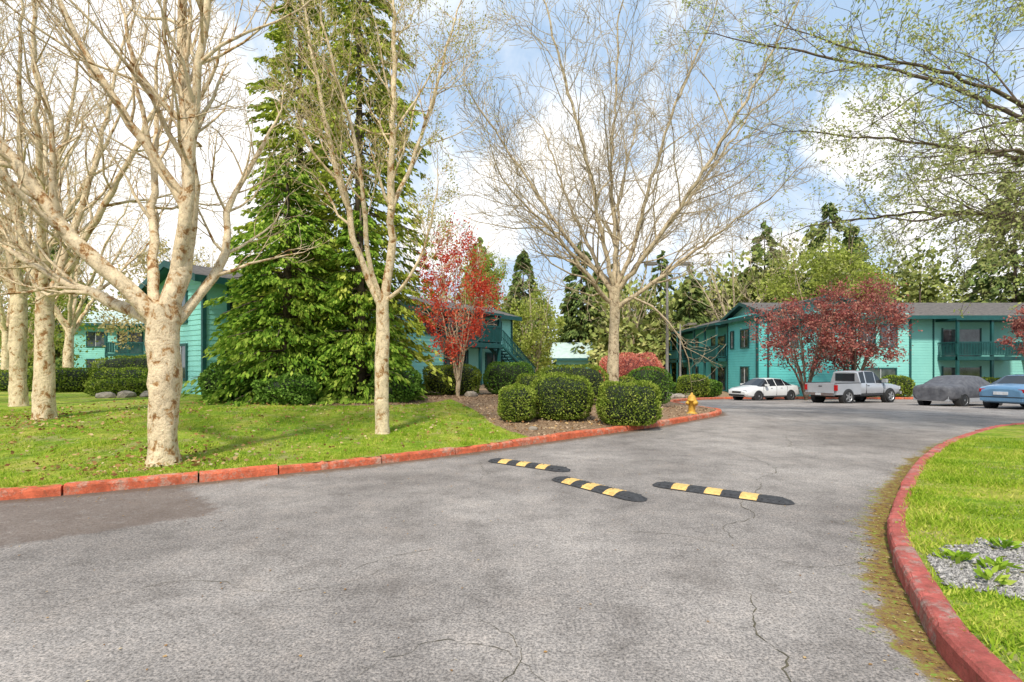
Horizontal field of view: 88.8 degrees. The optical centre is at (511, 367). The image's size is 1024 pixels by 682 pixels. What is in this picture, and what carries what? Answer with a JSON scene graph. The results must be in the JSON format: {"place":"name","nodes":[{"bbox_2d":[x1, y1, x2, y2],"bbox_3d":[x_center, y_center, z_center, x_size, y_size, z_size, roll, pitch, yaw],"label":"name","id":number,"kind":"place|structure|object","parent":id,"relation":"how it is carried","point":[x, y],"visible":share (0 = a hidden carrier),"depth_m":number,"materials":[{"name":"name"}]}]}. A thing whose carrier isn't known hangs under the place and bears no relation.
{"place":"outdoors","nodes":[
{"label":"outdoors","id":0,"kind":"place"},
{"bbox_2d":[0,384,912,487],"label":"lawn","id":1,"kind":"structure","parent":0,"point":[75,400],"depth_m":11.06,"materials":[{"name":"green plant"}]},
{"bbox_2d":[0,370,31,391],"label":"clipped hedge","id":2,"kind":"object","parent":1,"relation":"on","point":[4,379],"visible":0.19,"depth_m":22.64,"materials":[{"name":"green plant"}]},
{"bbox_2d":[0,0,66,259],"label":"bare sycamore tree","id":3,"kind":"object","parent":1,"relation":"on","point":[24,76],"visible":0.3,"depth_m":15.64,"materials":[{"name":"beige plant"}]},
{"bbox_2d":[0,70,91,282],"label":"bare sycamore tree","id":4,"kind":"object","parent":1,"relation":"on","point":[28,208],"visible":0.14,"depth_m":19.97,"materials":[{"name":"beige plant"}]},
{"bbox_2d":[0,229,96,370],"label":"birch tree","id":5,"kind":"object","parent":1,"relation":"on","point":[57,353],"visible":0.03,"depth_m":59.02,"materials":[{"name":"beige plant"}]},
{"bbox_2d":[0,162,111,369],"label":"bare sycamore tree","id":6,"kind":"object","parent":1,"relation":"on","point":[4,329],"visible":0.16,"depth_m":31.86,"materials":[{"name":"beige plant"}]},
{"bbox_2d":[0,236,113,368],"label":"budding birch tree","id":7,"kind":"object","parent":1,"relation":"on","point":[63,300],"visible":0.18,"depth_m":36.13,"materials":[{"name":"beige plant"}]},
{"bbox_2d":[27,367,100,391],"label":"clipped hedge","id":8,"kind":"object","parent":1,"relation":"on","point":[68,379],"visible":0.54,"depth_m":22.08,"materials":[{"name":"green plant"}]},
{"bbox_2d":[0,115,165,369],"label":"bare sycamore tree","id":9,"kind":"object","parent":1,"relation":"on","point":[71,324],"visible":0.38,"depth_m":25.94,"materials":[{"name":"beige plant"}]},
{"bbox_2d":[0,0,181,406],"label":"bare sycamore tree","id":10,"kind":"object","parent":1,"relation":"on","point":[17,348],"visible":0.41,"depth_m":14.11,"materials":[{"name":"beige plant"}]},
{"bbox_2d":[74,326,145,367],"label":"siding walls","id":11,"kind":"structure","parent":1,"relation":"on","point":[97,352],"depth_m":50.20,"materials":[{"name":"teal paint"}]},
{"bbox_2d":[87,333,103,367],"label":"window panes","id":12,"kind":"object","parent":11,"relation":"attached to","point":[91,337],"visible":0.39,"depth_m":50.20,"materials":[{"name":"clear glass"}]},
{"bbox_2d":[83,311,140,322],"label":"roof","id":13,"kind":"structure","parent":11,"relation":"on","point":[100,314],"depth_m":51.78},
{"bbox_2d":[83,378,147,395],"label":"clipped hedge","id":14,"kind":"object","parent":1,"relation":"on","point":[137,386],"visible":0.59,"depth_m":19.04,"materials":[{"name":"green plant"}]},
{"bbox_2d":[84,367,147,386],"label":"clipped hedge","id":15,"kind":"object","parent":1,"relation":"on","point":[118,373],"visible":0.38,"depth_m":22.11,"materials":[{"name":"green plant"}]},
{"bbox_2d":[91,354,147,371],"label":"clipped hedge","id":16,"kind":"object","parent":1,"relation":"on","point":[139,361],"visible":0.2,"depth_m":25.49,"materials":[{"name":"green plant"}]},
{"bbox_2d":[105,324,146,360],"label":"balcony decks","id":17,"kind":"object","parent":1,"relation":"on","point":[128,353],"visible":0.48,"depth_m":49.32,"materials":[{"name":"teal wood"}]},
{"bbox_2d":[119,333,141,352],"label":"sliding doors","id":18,"kind":"structure","parent":17,"relation":"attached to","point":[136,339],"depth_m":50.68,"materials":[{"name":"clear glass"}]},
{"bbox_2d":[0,0,299,419],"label":"bare sycamore tree","id":19,"kind":"object","parent":1,"relation":"on","point":[43,399],"visible":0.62,"depth_m":11.34,"materials":[{"name":"beige plant"}]},
{"bbox_2d":[78,230,234,352],"bbox_3d":[-25.988,-4.674,39.637,11.868,11.817,9.842,0,0,0],"label":"budding birch tree","id":20,"kind":"object","parent":1,"relation":"on","point":[144,257],"visible":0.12,"depth_m":37.65,"materials":[{"name":"beige plant"}]},
{"bbox_2d":[0,0,338,466],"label":"bare sycamore tree","id":21,"kind":"object","parent":1,"relation":"on","point":[164,316],"visible":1,"depth_m":7.85,"materials":[{"name":"beige plant"}]},
{"bbox_2d":[115,205,231,269],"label":"bare maple tree","id":22,"kind":"object","parent":1,"relation":"on","point":[171,254],"visible":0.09,"depth_m":43.94,"materials":[{"name":"grey plant"}]},
{"bbox_2d":[197,362,254,401],"bbox_3d":[-8.540,0.455,15.729,1.582,1.287,1.614,0,0,0],"label":"laurel shrub","id":23,"kind":"object","parent":1,"relation":"on","point":[214,376],"visible":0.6,"depth_m":15.30,"materials":[{"name":"green plant"}]},
{"bbox_2d":[182,145,372,406],"bbox_3d":[-7.171,-2.902,17.012,5.855,8.812,5.997,0,0,0],"label":"western red cedar tree","id":24,"kind":"object","parent":1,"relation":"on","point":[243,333],"visible":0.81,"depth_m":16.05,"materials":[{"name":"green plant"}]},
{"bbox_2d":[250,372,319,404],"bbox_3d":[-6.448,0.618,15.019,1.836,0.962,1.393,0,0,0],"label":"laurel shrub","id":25,"kind":"object","parent":1,"relation":"on","point":[286,388],"visible":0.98,"depth_m":14.62,"materials":[{"name":"green plant"}]},
{"bbox_2d":[225,0,352,373],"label":"western red cedar tree","id":26,"kind":"object","parent":1,"relation":"on","point":[268,106],"visible":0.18,"depth_m":19.60,"materials":[{"name":"green foliage"},{"name":"dark bark"}]},
{"bbox_2d":[1,400,604,479],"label":"fallen leaves","id":27,"kind":"object","parent":1,"relation":"on","point":[195,464],"visible":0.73,"depth_m":10.17,"materials":[{"name":"brown plant"}]},
{"bbox_2d":[159,279,510,394],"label":"siding walls","id":28,"kind":"structure","parent":1,"relation":"on","point":[190,332],"depth_m":20.65,"materials":[{"name":"teal paint"}]},
{"bbox_2d":[138,260,521,394],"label":"trim and frames","id":29,"kind":"structure","parent":28,"relation":"attached to","point":[195,277],"depth_m":20.75,"materials":[{"name":"teal paint"}]},
{"bbox_2d":[142,261,517,316],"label":"roof","id":30,"kind":"structure","parent":28,"relation":"on","point":[196,269],"depth_m":22.03,"materials":[{"name":"grey"}]},
{"bbox_2d":[181,291,496,377],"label":"window panes","id":31,"kind":"object","parent":28,"relation":"attached to","point":[491,357],"visible":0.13,"depth_m":29.46,"materials":[{"name":"black glass"}]},
{"bbox_2d":[263,0,451,396],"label":"western red cedar tree","id":32,"kind":"object","parent":1,"relation":"on","point":[378,215],"visible":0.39,"depth_m":18.52,"materials":[{"name":"green foliage"},{"name":"dark bark"}]},
{"bbox_2d":[298,204,427,405],"bbox_3d":[-4.880,-1.952,16.842,4.261,6.768,4.242,0,0,-29],"label":"western red cedar tree","id":33,"kind":"object","parent":1,"relation":"on","point":[342,348],"visible":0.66,"depth_m":16.31,"materials":[{"name":"green plant"}]},
{"bbox_2d":[254,0,513,433],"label":"bare sycamore tree","id":34,"kind":"object","parent":1,"relation":"on","point":[382,297],"visible":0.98,"depth_m":10.99,"materials":[{"name":"beige plant"}]},
{"bbox_2d":[364,367,425,402],"bbox_3d":[-3.692,0.557,16.613,1.834,1.125,1.868,0,0,0],"label":"laurel shrub","id":35,"kind":"object","parent":1,"relation":"on","point":[400,391],"visible":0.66,"depth_m":16.07,"materials":[{"name":"green plant"}]},
{"bbox_2d":[383,209,471,301],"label":"bare maple tree","id":36,"kind":"object","parent":1,"relation":"on","point":[448,296],"visible":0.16,"depth_m":51.39,"materials":[{"name":"grey plant"}]},
{"bbox_2d":[398,212,506,395],"bbox_3d":[-1.815,-2.221,18.838,3.674,6.791,3.327,0,0,-33],"label":"red japanese maple tree","id":37,"kind":"object","parent":1,"relation":"on","point":[477,327],"visible":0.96,"depth_m":18.55,"materials":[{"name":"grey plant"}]},
{"bbox_2d":[422,363,482,394],"bbox_3d":[-2.284,0.465,20.213,2.369,1.240,1.828,0,0,0],"label":"boxwood shrub","id":38,"kind":"object","parent":1,"relation":"on","point":[470,379],"visible":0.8,"depth_m":19.58,"materials":[{"name":"green plant"}]},
{"bbox_2d":[439,308,503,384],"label":"balcony decks","id":39,"kind":"object","parent":1,"relation":"on","point":[494,336],"visible":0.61,"depth_m":31.23,"materials":[{"name":"teal wood"}]},
{"bbox_2d":[454,236,513,350],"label":"fir tree","id":40,"kind":"object","parent":1,"relation":"on","point":[480,239],"visible":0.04,"depth_m":63.70,"materials":[{"name":"green plant"}]},
{"bbox_2d":[256,393,714,435],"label":"bark mulch","id":41,"kind":"object","parent":1,"relation":"on","point":[667,407],"visible":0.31,"depth_m":16.07,"materials":[{"name":"brown wood"}]},
{"bbox_2d":[454,239,518,323],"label":"budding willow tree","id":42,"kind":"object","parent":1,"relation":"on","point":[495,272],"visible":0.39,"depth_m":41.24,"materials":[{"name":"green plant"}]},
{"bbox_2d":[483,361,533,393],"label":"boxwood shrub","id":43,"kind":"object","parent":1,"relation":"on","point":[499,375],"visible":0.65,"depth_m":20.00,"materials":[{"name":"green plant"}]},
{"bbox_2d":[0,221,1023,382],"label":"distant tree line","id":44,"kind":"object","parent":1,"relation":"on","point":[651,341],"visible":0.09,"depth_m":60.58,"materials":[{"name":"green plant"}]},
{"bbox_2d":[489,330,535,373],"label":"exterior staircase","id":45,"kind":"structure","parent":1,"relation":"on","point":[511,356],"depth_m":33.55,"materials":[{"name":"teal wood"}]},
{"bbox_2d":[497,383,536,421],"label":"boxwood shrub","id":46,"kind":"object","parent":1,"relation":"on","point":[516,402],"visible":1,"depth_m":13.24,"materials":[{"name":"green plant"}]},
{"bbox_2d":[501,249,552,368],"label":"fir tree","id":47,"kind":"object","parent":1,"relation":"on","point":[521,259],"visible":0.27,"depth_m":69.43,"materials":[{"name":"green plant"}]},
{"bbox_2d":[497,273,565,371],"bbox_3d":[1.915,-2.877,39.832,4.797,8.706,5.159,0,0,-31],"label":"budding willow tree","id":48,"kind":"object","parent":1,"relation":"on","point":[551,323],"visible":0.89,"depth_m":39.27,"materials":[{"name":"green plant"}]},
{"bbox_2d":[516,372,547,389],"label":"boxwood shrub","id":49,"kind":"object","parent":1,"relation":"on","point":[527,379],"visible":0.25,"depth_m":16.91,"materials":[{"name":"green plant"}]},
{"bbox_2d":[528,371,594,419],"bbox_3d":[1.343,0.763,14.304,1.847,1.336,1.536,0,0,0],"label":"boxwood shrub","id":50,"kind":"object","parent":1,"relation":"on","point":[559,397],"visible":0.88,"depth_m":13.77,"materials":[{"name":"green plant"}]},
{"bbox_2d":[535,364,608,402],"bbox_3d":[2.118,0.568,18.388,2.732,1.413,1.508,0,0,0],"label":"boxwood shrub","id":51,"kind":"object","parent":1,"relation":"on","point":[593,375],"visible":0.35,"depth_m":17.96,"materials":[{"name":"green plant"}]},
{"bbox_2d":[556,360,589,368],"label":"siding walls","id":52,"kind":"structure","parent":1,"relation":"on","point":[571,362],"depth_m":59.58,"materials":[{"name":"teal paint"}]},
{"bbox_2d":[549,345,596,368],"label":"building","id":53,"kind":"structure","parent":1,"relation":"on","point":[571,359],"depth_m":58.98,"materials":[{"name":"white paint"}]},
{"bbox_2d":[550,342,592,357],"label":"roof","id":54,"kind":"structure","parent":53,"relation":"on","point":[561,350],"depth_m":60.43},
{"bbox_2d":[552,241,608,368],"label":"fir tree","id":55,"kind":"object","parent":1,"relation":"on","point":[568,333],"visible":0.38,"depth_m":62.91,"materials":[{"name":"green plant"}]},
{"bbox_2d":[570,253,661,347],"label":"bare maple tree","id":56,"kind":"object","parent":1,"relation":"on","point":[635,323],"visible":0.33,"depth_m":57.37,"materials":[{"name":"grey plant"}]},
{"bbox_2d":[595,379,663,425],"bbox_3d":[3.009,0.905,13.492,1.698,1.176,1.389,0,0,0],"label":"boxwood shrub","id":57,"kind":"object","parent":1,"relation":"on","point":[633,403],"visible":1,"depth_m":13.02,"materials":[{"name":"green plant"}]},
{"bbox_2d":[597,351,664,380],"bbox_3d":[6.806,0.490,29.987,4.250,2.817,3.554,0,0,0],"label":"coral azalea shrub","id":58,"kind":"object","parent":1,"relation":"on","point":[629,362],"visible":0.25,"depth_m":29.15,"materials":[{"name":"red plant"}]},
{"bbox_2d":[416,0,877,408],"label":"bare maple tree","id":59,"kind":"object","parent":1,"relation":"on","point":[614,281],"visible":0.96,"depth_m":17.86,"materials":[{"name":"grey plant"}]},
{"bbox_2d":[626,365,672,403],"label":"boxwood shrub","id":60,"kind":"object","parent":1,"relation":"on","point":[659,377],"visible":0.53,"depth_m":19.55,"materials":[{"name":"green plant"}]},
{"bbox_2d":[643,250,674,346],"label":"fir tree","id":61,"kind":"object","parent":1,"relation":"on","point":[664,263],"visible":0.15,"depth_m":83.94,"materials":[{"name":"green plant"}]},
{"bbox_2d":[659,269,714,380],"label":"fir tree","id":62,"kind":"object","parent":1,"relation":"on","point":[698,309],"visible":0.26,"depth_m":61.03,"materials":[{"name":"green plant"}]},
{"bbox_2d":[685,393,698,413],"bbox_3d":[5.746,1.158,16.679,0.390,0.680,0.381,0,0,24],"label":"fire hydrant","id":63,"kind":"object","parent":1,"relation":"on","point":[691,402],"visible":0.97,"depth_m":16.60,"materials":[{"name":"yellow metal"}]},
{"bbox_2d":[675,373,710,397],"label":"clipped hedge","id":64,"kind":"object","parent":1,"relation":"on","point":[699,389],"visible":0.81,"depth_m":34.65,"materials":[{"name":"green plant"}]},
{"bbox_2d":[664,323,726,389],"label":"balcony decks","id":65,"kind":"object","parent":1,"relation":"on","point":[712,353],"visible":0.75,"depth_m":47.35,"materials":[{"name":"teal wood"}]},
{"bbox_2d":[681,336,723,389],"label":"sliding doors","id":66,"kind":"structure","parent":65,"relation":"attached to","point":[720,370],"depth_m":47.92,"materials":[{"name":"black glass"}]},
{"bbox_2d":[705,379,722,396],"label":"clipped hedge","id":67,"kind":"object","parent":1,"relation":"on","point":[715,386],"visible":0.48,"depth_m":35.92,"materials":[{"name":"green plant"}]},
{"bbox_2d":[681,217,811,319],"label":"bare maple tree","id":68,"kind":"object","parent":1,"relation":"on","point":[720,299],"visible":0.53,"depth_m":54.95,"materials":[{"name":"grey plant"}]},
{"bbox_2d":[722,221,790,314],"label":"fir tree","id":69,"kind":"object","parent":1,"relation":"on","point":[758,247],"visible":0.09,"depth_m":59.65,"materials":[{"name":"green plant"}]},
{"bbox_2d":[673,297,885,395],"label":"siding walls","id":70,"kind":"structure","parent":1,"relation":"on","point":[738,357],"depth_m":39.68,"materials":[{"name":"teal paint"}]},
{"bbox_2d":[674,328,796,382],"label":"window panes","id":71,"kind":"object","parent":70,"relation":"attached to","point":[742,345],"visible":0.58,"depth_m":40.97,"materials":[{"name":"black glass"}]},
{"bbox_2d":[657,295,900,392],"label":"trim and frames","id":72,"kind":"structure","parent":70,"relation":"attached to","point":[727,321],"depth_m":40.05,"materials":[{"name":"teal paint"}]},
{"bbox_2d":[788,201,863,300],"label":"fir tree","id":73,"kind":"object","parent":1,"relation":"on","point":[829,216],"visible":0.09,"depth_m":55.67,"materials":[{"name":"green plant"}]},
{"bbox_2d":[751,226,906,302],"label":"budding birch tree","id":74,"kind":"object","parent":1,"relation":"on","point":[840,257],"visible":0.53,"depth_m":48.52,"materials":[{"name":"green plant"}]},
{"bbox_2d":[839,227,873,301],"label":"fir tree","id":75,"kind":"object","parent":1,"relation":"on","point":[849,235],"visible":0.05,"depth_m":61.66,"materials":[{"name":"green plant"}]},
{"bbox_2d":[732,307,1023,395],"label":"siding walls","id":76,"kind":"structure","parent":1,"relation":"on","point":[922,357],"depth_m":39.18,"materials":[{"name":"teal paint"}]},
{"bbox_2d":[720,302,1023,393],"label":"trim and frames","id":77,"kind":"structure","parent":76,"relation":"attached to","point":[932,317],"depth_m":38.52,"materials":[{"name":"teal paint"}]},
{"bbox_2d":[860,326,895,378],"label":"window panes","id":78,"kind":"object","parent":77,"relation":"attached to","point":[885,372],"visible":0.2,"depth_m":38.55,"materials":[{"name":"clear glass"}]},
{"bbox_2d":[724,303,1023,319],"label":"roof","id":79,"kind":"structure","parent":76,"relation":"on","point":[972,309],"depth_m":41.39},
{"bbox_2d":[943,329,979,376],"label":"sliding doors","id":80,"kind":"structure","parent":76,"relation":"attached to","point":[969,335],"depth_m":39.14,"materials":[{"name":"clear glass"}]},
{"bbox_2d":[880,374,914,396],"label":"clipped hedge","id":81,"kind":"object","parent":1,"relation":"on","point":[906,384],"visible":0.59,"depth_m":36.32,"materials":[{"name":"green plant"}]},
{"bbox_2d":[936,318,1023,377],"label":"balcony decks","id":82,"kind":"object","parent":1,"relation":"on","point":[993,349],"visible":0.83,"depth_m":37.43,"materials":[{"name":"teal wood"}]},
{"bbox_2d":[960,162,1023,302],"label":"fir tree","id":83,"kind":"object","parent":1,"relation":"on","point":[975,282],"visible":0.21,"depth_m":54.12,"materials":[{"name":"green plant"}]},
{"bbox_2d":[0,399,1023,681],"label":"asphalt road","id":84,"kind":"structure","parent":0,"point":[654,597],"depth_m":4.19,"materials":[{"name":"grey asphalt"}]},
{"bbox_2d":[0,397,912,499],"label":"red kerb","id":85,"kind":"structure","parent":84,"relation":"on","point":[78,487],"depth_m":7.90,"materials":[{"name":"paint"}]},
{"bbox_2d":[14,417,963,681],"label":"leaf litter","id":86,"kind":"object","parent":84,"relation":"on","point":[704,547],"visible":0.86,"depth_m":3.98,"materials":[{"name":"brown plant"}]},
{"bbox_2d":[488,458,569,471],"bbox_3d":[0.250,1.568,8.475,1.578,0.056,0.300,0,0,37],"label":"speed bump","id":87,"kind":"object","parent":84,"relation":"on","point":[547,467],"visible":1,"depth_m":8.34,"materials":[{"name":"black rubber"}]},
{"bbox_2d":[552,476,646,501],"bbox_3d":[1.100,1.568,6.860,0.300,0.056,1.600,0,0,-37],"label":"speed bump","id":88,"kind":"object","parent":84,"relation":"on","point":[606,490],"visible":1,"depth_m":6.67,"materials":[{"name":"black rubber"}]},
{"bbox_2d":[645,262,690,401],"bbox_3d":[7.900,-1.736,26.600,2.300,7.200,0.320,0,0,0],"label":"street lamp","id":89,"kind":"object","parent":84,"relation":"on","point":[667,318],"visible":0.53,"depth_m":26.54,"materials":[{"name":"metal"},{"name":"dark grey paint"}]},
{"bbox_2d":[652,481,794,504],"bbox_3d":[2.610,1.568,6.610,1.716,0.056,0.300,0,0,36],"label":"speed bump","id":90,"kind":"object","parent":84,"relation":"on","point":[771,499],"visible":1,"depth_m":6.48,"materials":[{"name":"black rubber"}]},
{"bbox_2d":[728,378,799,400],"bbox_3d":[16.202,1.424,33.601,4.675,1.492,2.160,0,0,-22],"label":"parked white sedan","id":91,"kind":"object","parent":84,"relation":"on","point":[756,389],"visible":1,"depth_m":32.91,"materials":[{"name":"paint"}]},
{"bbox_2d":[744,292,879,399],"bbox_3d":[19.108,-1.349,33.228,8.987,7.103,5.479,0,0,0],"label":"red plum tree","id":92,"kind":"object","parent":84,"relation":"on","point":[820,349],"visible":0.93,"depth_m":32.64,"materials":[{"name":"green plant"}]},
{"bbox_2d":[653,0,1023,317],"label":"leafing street tree","id":93,"kind":"object","parent":84,"relation":"on","point":[976,151],"visible":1,"depth_m":12.89,"materials":[{"name":"green plant"}]},
{"bbox_2d":[804,370,901,402],"bbox_3d":[19.068,1.107,29.187,5.590,1.859,2.280,0,0,-22],"label":"parked silver pickup truck","id":94,"kind":"object","parent":84,"relation":"on","point":[847,386],"visible":0.98,"depth_m":28.52,"materials":[{"name":"paint"}]},
{"bbox_2d":[788,267,922,371],"bbox_3d":[21.930,-2.073,33.366,7.920,8.562,5.406,0,0,0],"label":"red plum tree","id":95,"kind":"object","parent":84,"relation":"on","point":[896,319],"visible":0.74,"depth_m":32.48,"materials":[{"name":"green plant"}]},
{"bbox_2d":[887,422,1023,681],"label":"red kerb","id":96,"kind":"structure","parent":84,"relation":"on","point":[967,656],"depth_m":3.21,"materials":[{"name":"paint"}]},
{"bbox_2d":[913,375,1002,405],"bbox_3d":[21.600,1.137,25.200,4.600,1.512,1.833,0,0,-22],"label":"parked car under cover","id":97,"kind":"object","parent":84,"relation":"on","point":[959,390],"visible":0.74,"depth_m":24.23,"materials":[{"name":"grey fabric"}]},
{"bbox_2d":[979,374,1023,407],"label":"parked blue sedan","id":98,"kind":"object","parent":84,"relation":"on","point":[1008,389],"visible":0.98,"depth_m":21.43,"materials":[{"name":"paint"}]},
{"bbox_2d":[994,305,1023,357],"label":"red plum tree","id":99,"kind":"object","parent":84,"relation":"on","point":[1018,323],"visible":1,"depth_m":34.53,"materials":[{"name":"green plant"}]},
{"bbox_2d":[0,0,1023,360],"label":"sky","id":100,"kind":"structure","parent":0,"point":[512,59],"materials":[{"name":"blue"}]},
{"bbox_2d":[895,424,1023,681],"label":"lawn","id":101,"kind":"structure","parent":0,"point":[1013,431],"depth_m":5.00,"materials":[{"name":"green plant"}]},
{"bbox_2d":[926,537,1023,600],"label":"gravel","id":102,"kind":"structure","parent":101,"relation":"on","point":[965,574],"depth_m":3.79,"materials":[{"name":"grey gravel"}]},
{"bbox_2d":[933,545,979,563],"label":"weed plant","id":103,"kind":"object","parent":102,"relation":"on","point":[958,556],"visible":1,"depth_m":3.93,"materials":[{"name":"green plant"}]},
{"bbox_2d":[972,563,1016,585],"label":"weed plant","id":104,"kind":"object","parent":102,"relation":"on","point":[988,574],"visible":1,"depth_m":3.54,"materials":[{"name":"green plant"}]},
{"bbox_2d":[976,555,1022,572],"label":"weed plant","id":105,"kind":"object","parent":102,"relation":"on","point":[999,562],"visible":0.94,"depth_m":3.75,"materials":[{"name":"green plant"}]},
{"bbox_2d":[982,535,1022,548],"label":"weed plant","id":106,"kind":"object","parent":102,"relation":"on","point":[1005,543],"visible":1,"depth_m":4.18,"materials":[{"name":"green plant"}]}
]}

